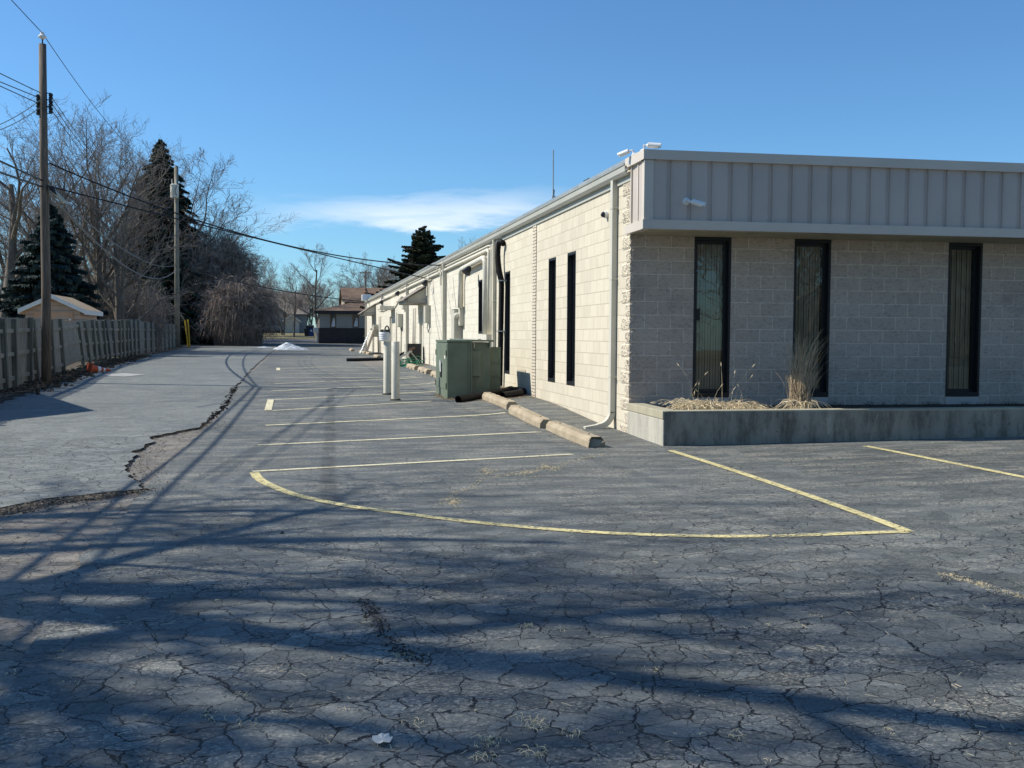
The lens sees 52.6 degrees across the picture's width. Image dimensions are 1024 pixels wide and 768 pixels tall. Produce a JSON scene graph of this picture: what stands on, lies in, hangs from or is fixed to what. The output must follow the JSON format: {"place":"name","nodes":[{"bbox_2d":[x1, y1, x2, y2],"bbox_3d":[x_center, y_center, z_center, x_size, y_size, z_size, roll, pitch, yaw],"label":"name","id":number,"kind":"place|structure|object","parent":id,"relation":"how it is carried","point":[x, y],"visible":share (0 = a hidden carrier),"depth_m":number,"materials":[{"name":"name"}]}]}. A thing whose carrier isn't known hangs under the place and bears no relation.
{"place":"outdoors","nodes":[
{"label":"outdoors","id":0,"kind":"place"},
{"bbox_2d":[0,346,182,402],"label":"leaf litter verge","id":1,"kind":"structure","parent":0,"point":[8,397],"depth_m":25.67,"materials":[{"name":"plant"}]},
{"bbox_2d":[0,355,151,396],"bbox_3d":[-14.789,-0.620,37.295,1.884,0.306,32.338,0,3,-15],"label":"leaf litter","id":2,"kind":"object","parent":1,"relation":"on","point":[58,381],"visible":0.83,"depth_m":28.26,"materials":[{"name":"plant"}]},
{"bbox_2d":[0,346,275,506],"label":"grey asphalt overlay","id":3,"kind":"object","parent":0,"point":[88,435],"visible":0.94,"depth_m":17.18,"materials":[{"name":"grey asphalt"}]},
{"bbox_2d":[86,363,110,372],"bbox_3d":[-12.812,-0.489,32.181,0.360,0.341,0.697,3,4,44],"label":"traffic cone","id":4,"kind":"object","parent":3,"relation":"on","point":[91,367],"visible":0.96,"depth_m":32.02,"materials":[{"name":"orange plastic"}]},
{"bbox_2d":[106,373,145,375],"bbox_3d":[-11.342,-0.273,30.455,1.106,0.018,2.223,-1,3,-24],"label":"salt stain","id":5,"kind":"object","parent":3,"relation":"on","point":[123,374],"visible":1,"depth_m":30.55,"materials":[{"name":"white"}]},
{"bbox_2d":[184,319,189,347],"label":"guard tubes","id":6,"kind":"object","parent":3,"relation":"on","point":[188,338],"visible":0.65,"depth_m":79.48,"materials":[{"name":"yellow plastic"}]},
{"bbox_2d":[10,332,364,396],"bbox_3d":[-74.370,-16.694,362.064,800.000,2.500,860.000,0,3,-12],"label":"ground","id":7,"kind":"structure","parent":0,"point":[300,335],"depth_m":116.12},
{"bbox_2d":[0,130,80,286],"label":"bare tree","id":8,"kind":"object","parent":7,"relation":"on","point":[3,265],"visible":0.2,"depth_m":73.34,"materials":[{"name":"brown plant"}]},
{"bbox_2d":[36,32,65,381],"bbox_3d":[-11.730,-4.424,26.336,0.639,9.000,0.565,-2,3,-38],"label":"utility pole","id":9,"kind":"object","parent":7,"relation":"on","point":[46,361],"visible":0.98,"depth_m":26.18,"materials":[{"name":"brown wood"}]},
{"bbox_2d":[0,160,42,180],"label":"overhead wire","id":10,"kind":"object","parent":9,"relation":"attached to","point":[11,166],"visible":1,"depth_m":23.89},
{"bbox_2d":[0,171,42,186],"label":"overhead wire","id":11,"kind":"object","parent":9,"relation":"attached to","point":[9,175],"visible":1,"depth_m":23.68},
{"bbox_2d":[46,39,175,168],"bbox_3d":[-18.903,-12.846,53.086,0.019,5.401,55.838,0,3,-15],"label":"overhead wire","id":12,"kind":"object","parent":9,"relation":"attached to","point":[91,102],"visible":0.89,"depth_m":33.96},
{"bbox_2d":[48,188,174,266],"bbox_3d":[-18.888,-6.983,53.095,0.045,1.832,55.712,0,3,-15],"label":"overhead wire","id":13,"kind":"object","parent":9,"relation":"attached to","point":[69,207],"visible":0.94,"depth_m":36.94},
{"bbox_2d":[49,192,175,278],"bbox_3d":[-18.864,-6.478,53.109,0.056,2.121,55.674,0,3,-15],"label":"overhead wire","id":14,"kind":"object","parent":9,"relation":"attached to","point":[66,212],"visible":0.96,"depth_m":34.14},
{"bbox_2d":[53,112,172,212],"bbox_3d":[-18.800,-10.616,53.159,0.017,5.259,55.952,0,3,-15],"label":"overhead wire","id":15,"kind":"object","parent":9,"relation":"attached to","point":[92,165],"visible":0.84,"depth_m":33.13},
{"bbox_2d":[53,105,173,207],"bbox_3d":[-18.798,-10.923,53.149,0.017,5.446,55.944,0,3,-15],"label":"overhead wire","id":16,"kind":"object","parent":9,"relation":"attached to","point":[93,160],"visible":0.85,"depth_m":33.58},
{"bbox_2d":[53,99,175,202],"bbox_3d":[-18.797,-11.216,53.139,0.017,5.658,55.937,0,3,-15],"label":"overhead wire","id":17,"kind":"object","parent":9,"relation":"attached to","point":[95,157],"visible":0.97,"depth_m":33.55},
{"bbox_2d":[52,186,424,277],"bbox_3d":[-7.497,-4.510,32.767,0.037,1.572,15.528,2,3,33],"label":"overhead wire","id":18,"kind":"object","parent":9,"relation":"attached to","point":[220,229],"visible":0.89,"depth_m":30.30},
{"bbox_2d":[49,162,440,265],"bbox_3d":[-7.072,-4.806,30.758,12.948,1.969,0.038,-2,4,-44],"label":"overhead wire","id":19,"kind":"object","parent":9,"relation":"attached to","point":[231,230],"visible":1,"depth_m":29.66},
{"bbox_2d":[0,203,108,319],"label":"spruce tree","id":20,"kind":"object","parent":7,"relation":"on","point":[24,289],"visible":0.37,"depth_m":51.94,"materials":[{"name":"green plant"}]},
{"bbox_2d":[18,294,102,361],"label":"garden shed","id":21,"kind":"structure","parent":7,"relation":"on","point":[67,309],"depth_m":42.99,"materials":[{"name":"beige"}]},
{"bbox_2d":[34,312,72,321],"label":"door","id":22,"kind":"structure","parent":21,"relation":"in","point":[67,316],"depth_m":42.97,"materials":[{"name":"brown paint"}]},
{"bbox_2d":[0,121,132,317],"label":"bare tree","id":23,"kind":"object","parent":7,"relation":"on","point":[13,254],"visible":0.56,"depth_m":57.71,"materials":[{"name":"grey plant"}]},
{"bbox_2d":[0,317,176,389],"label":"wooden fence","id":24,"kind":"object","parent":7,"relation":"on","point":[84,341],"visible":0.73,"depth_m":33.88,"materials":[{"name":"grey wood"}]},
{"bbox_2d":[5,112,188,278],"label":"bare tree","id":25,"kind":"object","parent":7,"relation":"on","point":[75,251],"visible":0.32,"depth_m":69.72,"materials":[{"name":"brown plant"}]},
{"bbox_2d":[0,183,214,291],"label":"bare tree","id":26,"kind":"object","parent":7,"relation":"on","point":[34,208],"visible":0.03,"depth_m":87.20,"materials":[{"name":"brown plant"}]},
{"bbox_2d":[0,89,221,318],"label":"bare tree","id":27,"kind":"object","parent":7,"relation":"on","point":[105,276],"visible":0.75,"depth_m":60.03,"materials":[{"name":"grey plant"}]},
{"bbox_2d":[20,109,203,319],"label":"bare tree","id":28,"kind":"object","parent":7,"relation":"on","point":[118,310],"visible":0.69,"depth_m":60.21,"materials":[{"name":"grey plant"}]},
{"bbox_2d":[79,262,158,318],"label":"vine thicket","id":29,"kind":"object","parent":7,"relation":"on","point":[113,286],"visible":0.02,"depth_m":81.97,"materials":[{"name":"plant"}]},
{"bbox_2d":[83,274,168,338],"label":"vine thicket","id":30,"kind":"object","parent":7,"relation":"on","point":[111,316],"visible":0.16,"depth_m":63.52,"materials":[{"name":"plant"}]},
{"bbox_2d":[103,270,188,351],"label":"vine thicket","id":31,"kind":"object","parent":7,"relation":"on","point":[161,328],"visible":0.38,"depth_m":64.85,"materials":[{"name":"plant"}]},
{"bbox_2d":[102,139,213,344],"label":"spruce tree","id":32,"kind":"object","parent":7,"relation":"on","point":[185,310],"visible":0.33,"depth_m":88.22,"materials":[{"name":"green plant"}]},
{"bbox_2d":[66,138,256,267],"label":"bare tree","id":33,"kind":"object","parent":7,"relation":"on","point":[185,184],"visible":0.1,"depth_m":100.40,"materials":[{"name":"brown plant"}]},
{"bbox_2d":[170,166,179,346],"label":"utility pole","id":34,"kind":"object","parent":7,"relation":"on","point":[176,237],"visible":0.78,"depth_m":79.82,"materials":[{"name":"grey wood"}]},
{"bbox_2d":[179,267,364,301],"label":"overhead wire","id":35,"kind":"object","parent":34,"relation":"attached to","point":[273,289],"visible":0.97,"depth_m":78.00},
{"bbox_2d":[1,278,350,316],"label":"treeline","id":36,"kind":"object","parent":7,"relation":"on","point":[330,303],"visible":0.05,"depth_m":190.96,"materials":[{"name":"plant"}]},
{"bbox_2d":[134,139,300,254],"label":"bare tree","id":37,"kind":"object","parent":7,"relation":"on","point":[208,191],"visible":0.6,"depth_m":100.64,"materials":[{"name":"brown plant"}]},
{"bbox_2d":[168,211,273,343],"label":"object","id":38,"kind":"object","parent":7,"relation":"on","point":[221,260],"visible":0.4,"depth_m":89.30,"materials":[{"name":"plant"}]},
{"bbox_2d":[189,268,286,345],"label":"vine thicket","id":39,"kind":"object","parent":7,"relation":"on","point":[235,315],"visible":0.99,"depth_m":85.55,"materials":[{"name":"plant"}]},
{"bbox_2d":[244,255,285,289],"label":"bare tree","id":40,"kind":"object","parent":7,"relation":"on","point":[269,271],"visible":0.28,"depth_m":132.29,"materials":[{"name":"brown plant"}]},
{"bbox_2d":[258,256,282,331],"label":"bare tree","id":41,"kind":"object","parent":7,"relation":"on","point":[271,274],"visible":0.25,"depth_m":134.88,"materials":[{"name":"brown plant"}]},
{"bbox_2d":[255,261,286,317],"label":"bare tree","id":42,"kind":"object","parent":7,"relation":"on","point":[269,286],"visible":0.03,"depth_m":121.99,"materials":[{"name":"grey plant"}]},
{"bbox_2d":[265,265,297,334],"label":"bare tree","id":43,"kind":"object","parent":7,"relation":"on","point":[282,308],"visible":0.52,"depth_m":127.57,"materials":[{"name":"brown plant"}]},
{"bbox_2d":[264,292,309,331],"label":"grey house","id":44,"kind":"structure","parent":7,"relation":"on","point":[300,314],"depth_m":146.79,"materials":[{"name":"grey"}]},
{"bbox_2d":[282,314,300,332],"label":"white shed","id":45,"kind":"structure","parent":7,"relation":"on","point":[289,324],"depth_m":139.60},
{"bbox_2d":[279,265,310,336],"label":"bare tree","id":46,"kind":"object","parent":7,"relation":"on","point":[295,301],"visible":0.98,"depth_m":117.89,"materials":[{"name":"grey plant"}]},
{"bbox_2d":[276,274,332,324],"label":"bare tree","id":47,"kind":"object","parent":7,"relation":"on","point":[310,304],"visible":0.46,"depth_m":148.98,"materials":[{"name":"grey plant"}]},
{"bbox_2d":[274,243,340,323],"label":"bare tree","id":48,"kind":"object","parent":7,"relation":"on","point":[314,297],"visible":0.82,"depth_m":137.11,"materials":[{"name":"grey plant"}]},
{"bbox_2d":[329,266,366,304],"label":"bare tree","id":49,"kind":"object","parent":7,"relation":"on","point":[347,287],"visible":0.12,"depth_m":150.25,"materials":[{"name":"grey plant"}]},
{"bbox_2d":[313,287,385,343],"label":"brown roof house","id":50,"kind":"structure","parent":7,"relation":"on","point":[343,321],"depth_m":95.77,"materials":[{"name":"beige"}]},
{"bbox_2d":[313,324,317,341],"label":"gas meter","id":51,"kind":"object","parent":50,"relation":"attached to","point":[315,329],"visible":1,"depth_m":94.94,"materials":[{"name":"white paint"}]},
{"bbox_2d":[330,314,335,327],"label":"window","id":52,"kind":"structure","parent":50,"relation":"in","point":[332,316],"depth_m":95.45,"materials":[{"name":"glass"}]},
{"bbox_2d":[353,314,358,327],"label":"window","id":53,"kind":"structure","parent":50,"relation":"in","point":[355,316],"depth_m":95.87,"materials":[{"name":"glass"}]},
{"bbox_2d":[318,252,398,291],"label":"bare tree","id":54,"kind":"object","parent":7,"relation":"on","point":[375,272],"visible":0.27,"depth_m":149.61,"materials":[{"name":"grey plant"}]},
{"bbox_2d":[354,259,398,287],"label":"bare tree","id":55,"kind":"object","parent":7,"relation":"on","point":[388,274],"visible":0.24,"depth_m":128.68,"materials":[{"name":"grey plant"}]},
{"bbox_2d":[360,225,445,337],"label":"spruce tree","id":56,"kind":"object","parent":7,"relation":"on","point":[422,249],"visible":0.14,"depth_m":98.45,"materials":[{"name":"green plant"}]},
{"bbox_2d":[358,149,1023,432],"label":"block building","id":57,"kind":"structure","parent":7,"relation":"on","point":[901,281],"depth_m":16.10,"materials":[{"name":"beige brick"}]},
{"bbox_2d":[362,288,373,300],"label":"roof ornament","id":58,"kind":"object","parent":57,"relation":"on","point":[365,297],"visible":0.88,"depth_m":73.15,"materials":[{"name":"white plastic"}]},
{"bbox_2d":[389,316,391,347],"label":"door","id":59,"kind":"structure","parent":57,"relation":"in","point":[390,317],"depth_m":56.65,"materials":[{"name":"white paint"}]},
{"bbox_2d":[419,310,422,362],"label":"door","id":60,"kind":"structure","parent":57,"relation":"in","point":[421,311],"depth_m":42.59,"materials":[{"name":"white paint"}]},
{"bbox_2d":[478,280,481,333],"bbox_3d":[-0.793,-2.111,28.368,0.154,1.470,0.610,0,3,-12],"label":"window","id":61,"kind":"structure","parent":57,"relation":"in","point":[480,281],"depth_m":28.63,"materials":[{"name":"black glass"}]},
{"bbox_2d":[505,271,509,373],"bbox_3d":[-0.035,-1.458,24.681,0.154,2.430,0.590,0,3,-12],"label":"window","id":62,"kind":"structure","parent":57,"relation":"in","point":[507,274],"depth_m":24.91,"materials":[{"name":"black glass"}]},
{"bbox_2d":[548,257,555,382],"bbox_3d":[0.856,-1.255,20.347,0.154,2.430,0.590,0,3,-12],"label":"window","id":63,"kind":"structure","parent":57,"relation":"in","point":[552,261],"depth_m":20.59,"materials":[{"name":"black glass"}]},
{"bbox_2d":[552,150,555,197],"bbox_3d":[0.982,-4.699,25.020,0.130,1.891,0.060,0,3,-12],"label":"antenna mast","id":64,"kind":"object","parent":57,"relation":"on","point":[553,196],"visible":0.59,"depth_m":25.00,"materials":[{"name":"metal"}]},
{"bbox_2d":[566,251,575,385],"bbox_3d":[1.151,-1.187,18.908,0.154,2.430,0.590,0,3,-12],"label":"window","id":65,"kind":"structure","parent":57,"relation":"in","point":[571,257],"depth_m":19.14,"materials":[{"name":"glass"}]},
{"bbox_2d":[617,149,634,156],"bbox_3d":[1.692,-3.388,15.193,0.304,0.122,0.093,1,3,23],"label":"security camera","id":66,"kind":"object","parent":57,"relation":"on","point":[623,153],"visible":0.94,"depth_m":15.18,"materials":[{"name":"white plastic"}]},
{"bbox_2d":[640,142,660,150],"bbox_3d":[1.976,-3.380,14.757,0.298,0.129,0.102,1,3,14],"label":"security camera","id":67,"kind":"object","parent":57,"relation":"on","point":[653,145],"visible":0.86,"depth_m":14.72,"materials":[{"name":"white plastic"}]},
{"bbox_2d":[682,198,705,206],"bbox_3d":[2.580,-2.574,14.677,0.352,0.156,0.135,2,3,31],"label":"security camera","id":68,"kind":"object","parent":57,"relation":"attached to","point":[687,201],"visible":1,"depth_m":14.63,"materials":[{"name":"white plastic"}]},
{"bbox_2d":[692,237,731,396],"bbox_3d":[3.020,-1.015,15.825,0.592,2.430,0.222,0,3,-12],"label":"window","id":69,"kind":"structure","parent":57,"relation":"in","point":[712,255],"depth_m":15.88,"materials":[{"name":"glass"}]},
{"bbox_2d":[792,239,830,396],"bbox_3d":[4.609,-1.016,16.085,0.607,2.430,0.223,0,3,-12],"label":"window","id":70,"kind":"structure","parent":57,"relation":"in","point":[812,257],"depth_m":16.13,"materials":[{"name":"glass"}]},
{"bbox_2d":[945,242,982,396],"bbox_3d":[7.144,-1.018,16.501,0.592,2.430,0.222,0,3,-12],"label":"window","id":71,"kind":"structure","parent":57,"relation":"in","point":[965,263],"depth_m":16.55,"materials":[{"name":"glass"}]},
{"bbox_2d":[0,346,383,694],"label":"old asphalt","id":72,"kind":"structure","parent":0,"point":[35,545],"depth_m":7.16,"materials":[{"name":"asphalt"}]},
{"bbox_2d":[0,487,162,514],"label":"asphalt rubble","id":73,"kind":"object","parent":72,"relation":"on","point":[47,503],"visible":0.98,"depth_m":8.96,"materials":[{"name":"asphalt"}]},
{"bbox_2d":[6,419,211,509],"bbox_3d":[-4.360,0.811,12.790,0.946,0.063,8.838,0,3,-8],"label":"asphalt rubble","id":74,"kind":"object","parent":72,"relation":"on","point":[156,436],"visible":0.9,"depth_m":12.48,"materials":[{"name":"broken asphalt"},{"name":"gravel"}]},
{"bbox_2d":[2,420,232,516],"bbox_3d":[-4.413,0.821,12.629,1.784,0.059,9.101,0,3,-12],"label":"asphalt rubble","id":75,"kind":"object","parent":72,"relation":"on","point":[138,473],"visible":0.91,"depth_m":10.74,"materials":[{"name":"asphalt"}]},
{"bbox_2d":[206,386,237,419],"bbox_3d":[-5.884,0.319,21.387,0.282,0.145,8.812,0,3,-12],"label":"asphalt rubble","id":76,"kind":"object","parent":72,"relation":"on","point":[226,403],"visible":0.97,"depth_m":20.01,"materials":[{"name":"asphalt"}]},
{"bbox_2d":[183,344,362,345],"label":"road","id":77,"kind":"structure","parent":0,"point":[272,345],"depth_m":87.40,"materials":[{"name":"asphalt"}]},
{"bbox_2d":[262,339,362,344],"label":"driveway","id":78,"kind":"structure","parent":0,"point":[299,341],"depth_m":98.46,"materials":[{"name":"asphalt"}]},
{"bbox_2d":[0,347,1023,767],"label":"sealed asphalt lot","id":79,"kind":"structure","parent":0,"point":[182,555],"depth_m":5.71,"materials":[{"name":"grey asphalt"}]},
{"bbox_2d":[274,342,308,349],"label":"snow pile","id":80,"kind":"object","parent":79,"relation":"on","point":[287,346],"visible":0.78,"depth_m":76.26,"materials":[{"name":"snow"}]},
{"bbox_2d":[346,357,383,360],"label":"drain pipe","id":81,"kind":"object","parent":79,"relation":"on","point":[366,359],"visible":0.72,"depth_m":46.57,"materials":[{"name":"black plastic"}]},
{"bbox_2d":[366,327,375,351],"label":"old ladder","id":82,"kind":"object","parent":79,"relation":"on","point":[370,340],"visible":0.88,"depth_m":63.83,"materials":[{"name":"grey wood"}]},
{"bbox_2d":[372,733,392,743],"bbox_3d":[-0.469,1.287,3.747,0.077,0.025,0.093,0,3,-12],"label":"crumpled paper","id":83,"kind":"object","parent":79,"relation":"on","point":[380,738],"visible":1,"depth_m":3.75,"materials":[{"name":"paper"}]},
{"bbox_2d":[382,341,390,394],"bbox_3d":[-2.830,-0.307,23.502,0.272,1.328,0.272,0,3,-12],"label":"bollard","id":84,"kind":"object","parent":79,"relation":"on","point":[387,371],"visible":0.8,"depth_m":23.43,"materials":[{"name":"metal"}]},
{"bbox_2d":[379,325,390,340],"bbox_3d":[-2.878,-1.153,23.453,0.280,0.354,0.280,0,3,-12],"label":"bucket","id":85,"kind":"object","parent":84,"relation":"on","point":[384,334],"visible":1,"depth_m":23.36,"materials":[{"name":"white plastic"}]},
{"bbox_2d":[349,599,428,665],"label":"crack dirt","id":86,"kind":"structure","parent":79,"relation":"on","point":[366,616],"depth_m":5.17,"materials":[{"name":"dirt"},{"name":"crumbled asphalt"}]},
{"bbox_2d":[390,342,400,400],"bbox_3d":[-2.453,-0.215,21.816,0.272,1.354,0.272,0,3,-12],"label":"bollard","id":87,"kind":"object","parent":79,"relation":"on","point":[395,372],"visible":0.9,"depth_m":21.75,"materials":[{"name":"metal"}]},
{"bbox_2d":[400,356,423,366],"bbox_3d":[-3.855,-0.823,38.355,1.298,0.437,1.261,0,3,-12],"label":"garden hose","id":88,"kind":"object","parent":79,"relation":"on","point":[413,362],"visible":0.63,"depth_m":38.30,"materials":[{"name":"green rubber"}]},
{"bbox_2d":[404,343,420,362],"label":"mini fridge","id":89,"kind":"object","parent":79,"relation":"on","point":[416,351],"visible":0.62,"depth_m":41.06,"materials":[{"name":"black metal"}]},
{"bbox_2d":[406,363,419,369],"bbox_3d":[-3.467,-0.602,36.356,0.238,0.179,2.600,0,3,-12],"label":"wheel stop","id":90,"kind":"object","parent":79,"relation":"on","point":[412,366],"visible":0.87,"depth_m":35.85,"materials":[{"name":"beige concrete"}]},
{"bbox_2d":[253,356,573,471],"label":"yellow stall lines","id":91,"kind":"object","parent":79,"relation":"on","point":[268,405],"visible":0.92,"depth_m":15.50,"materials":[{"name":"paint"}]},
{"bbox_2d":[400,347,428,364],"bbox_3d":[-3.752,-1.062,39.419,1.314,0.705,0.718,1,3,15],"label":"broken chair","id":92,"kind":"object","parent":79,"relation":"on","point":[407,353],"visible":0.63,"depth_m":39.52,"materials":[{"name":"metal"}]},
{"bbox_2d":[417,367,431,373],"bbox_3d":[-2.772,-0.431,33.032,0.238,0.179,2.500,0,3,-11],"label":"wheel stop","id":93,"kind":"object","parent":79,"relation":"on","point":[424,370],"visible":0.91,"depth_m":32.45,"materials":[{"name":"beige concrete"}]},
{"bbox_2d":[435,339,500,398],"bbox_3d":[-0.989,-0.316,23.159,1.299,1.395,1.880,0,3,-12],"label":"transformer cabinet","id":94,"kind":"object","parent":79,"relation":"on","point":[466,366],"visible":0.87,"depth_m":22.35,"materials":[{"name":"metal"}]},
{"bbox_2d":[455,386,525,402],"bbox_3d":[-0.374,0.223,21.986,0.539,0.282,2.128,2,3,32],"label":"drain pipe","id":95,"kind":"object","parent":79,"relation":"on","point":[468,397],"visible":0.58,"depth_m":21.73,"materials":[{"name":"black plastic"}]},
{"bbox_2d":[482,392,517,408],"bbox_3d":[-0.259,0.330,20.512,0.237,0.179,2.520,0,4,-12],"label":"wheel stop","id":96,"kind":"object","parent":79,"relation":"on","point":[500,401],"visible":0.91,"depth_m":20.18,"materials":[{"name":"beige concrete"}]},
{"bbox_2d":[499,388,523,397],"bbox_3d":[0.070,0.201,22.002,0.308,0.191,1.027,2,3,24],"label":"drain pipe","id":97,"kind":"object","parent":79,"relation":"on","point":[514,393],"visible":0.91,"depth_m":21.77,"materials":[{"name":"black plastic"}]},
{"bbox_2d":[5,377,1023,764],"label":"crack weeds","id":98,"kind":"object","parent":79,"relation":"on","point":[485,739],"visible":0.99,"depth_m":4.22,"materials":[{"name":"plant"}]},
{"bbox_2d":[433,386,612,447],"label":"wall foot weeds","id":99,"kind":"object","parent":79,"relation":"on","point":[439,395],"depth_m":21.56,"materials":[{"name":"plant"}]},
{"bbox_2d":[508,405,551,427],"bbox_3d":[0.297,0.546,17.468,0.237,0.179,2.520,0,4,-12],"label":"wheel stop","id":100,"kind":"object","parent":79,"relation":"on","point":[529,416],"visible":0.9,"depth_m":17.16,"materials":[{"name":"beige concrete"}]},
{"bbox_2d":[546,421,604,447],"bbox_3d":[0.877,0.715,14.797,0.237,0.179,2.519,0,3,-11],"label":"wheel stop","id":101,"kind":"object","parent":79,"relation":"on","point":[579,436],"visible":0.9,"depth_m":14.35,"materials":[{"name":"beige concrete"}]},
{"bbox_2d":[249,446,1023,536],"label":"yellow stall outline","id":102,"kind":"object","parent":79,"relation":"on","point":[257,476],"visible":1,"depth_m":8.61,"materials":[{"name":"paint"}]},
{"bbox_2d":[627,403,1023,445],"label":"concrete planter","id":103,"kind":"object","parent":79,"relation":"on","point":[662,425],"visible":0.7,"depth_m":14.30,"materials":[{"name":"concrete"}]},
{"bbox_2d":[651,363,776,409],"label":"foxtail grass","id":104,"kind":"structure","parent":103,"relation":"in","point":[690,405],"depth_m":14.58,"materials":[{"name":"plant"}]},
{"bbox_2d":[764,330,836,408],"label":"ornamental grass","id":105,"kind":"object","parent":103,"relation":"in","point":[799,398],"depth_m":14.93,"materials":[{"name":"plant"}]},
{"bbox_2d":[764,401,1022,408],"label":"planter weeds","id":106,"kind":"object","parent":103,"relation":"in","point":[969,403],"visible":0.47,"depth_m":16.11,"materials":[{"name":"plant"}]},
{"bbox_2d":[0,0,1023,326],"label":"sky","id":107,"kind":"structure","parent":0,"point":[373,123],"materials":[{"name":"blue"}]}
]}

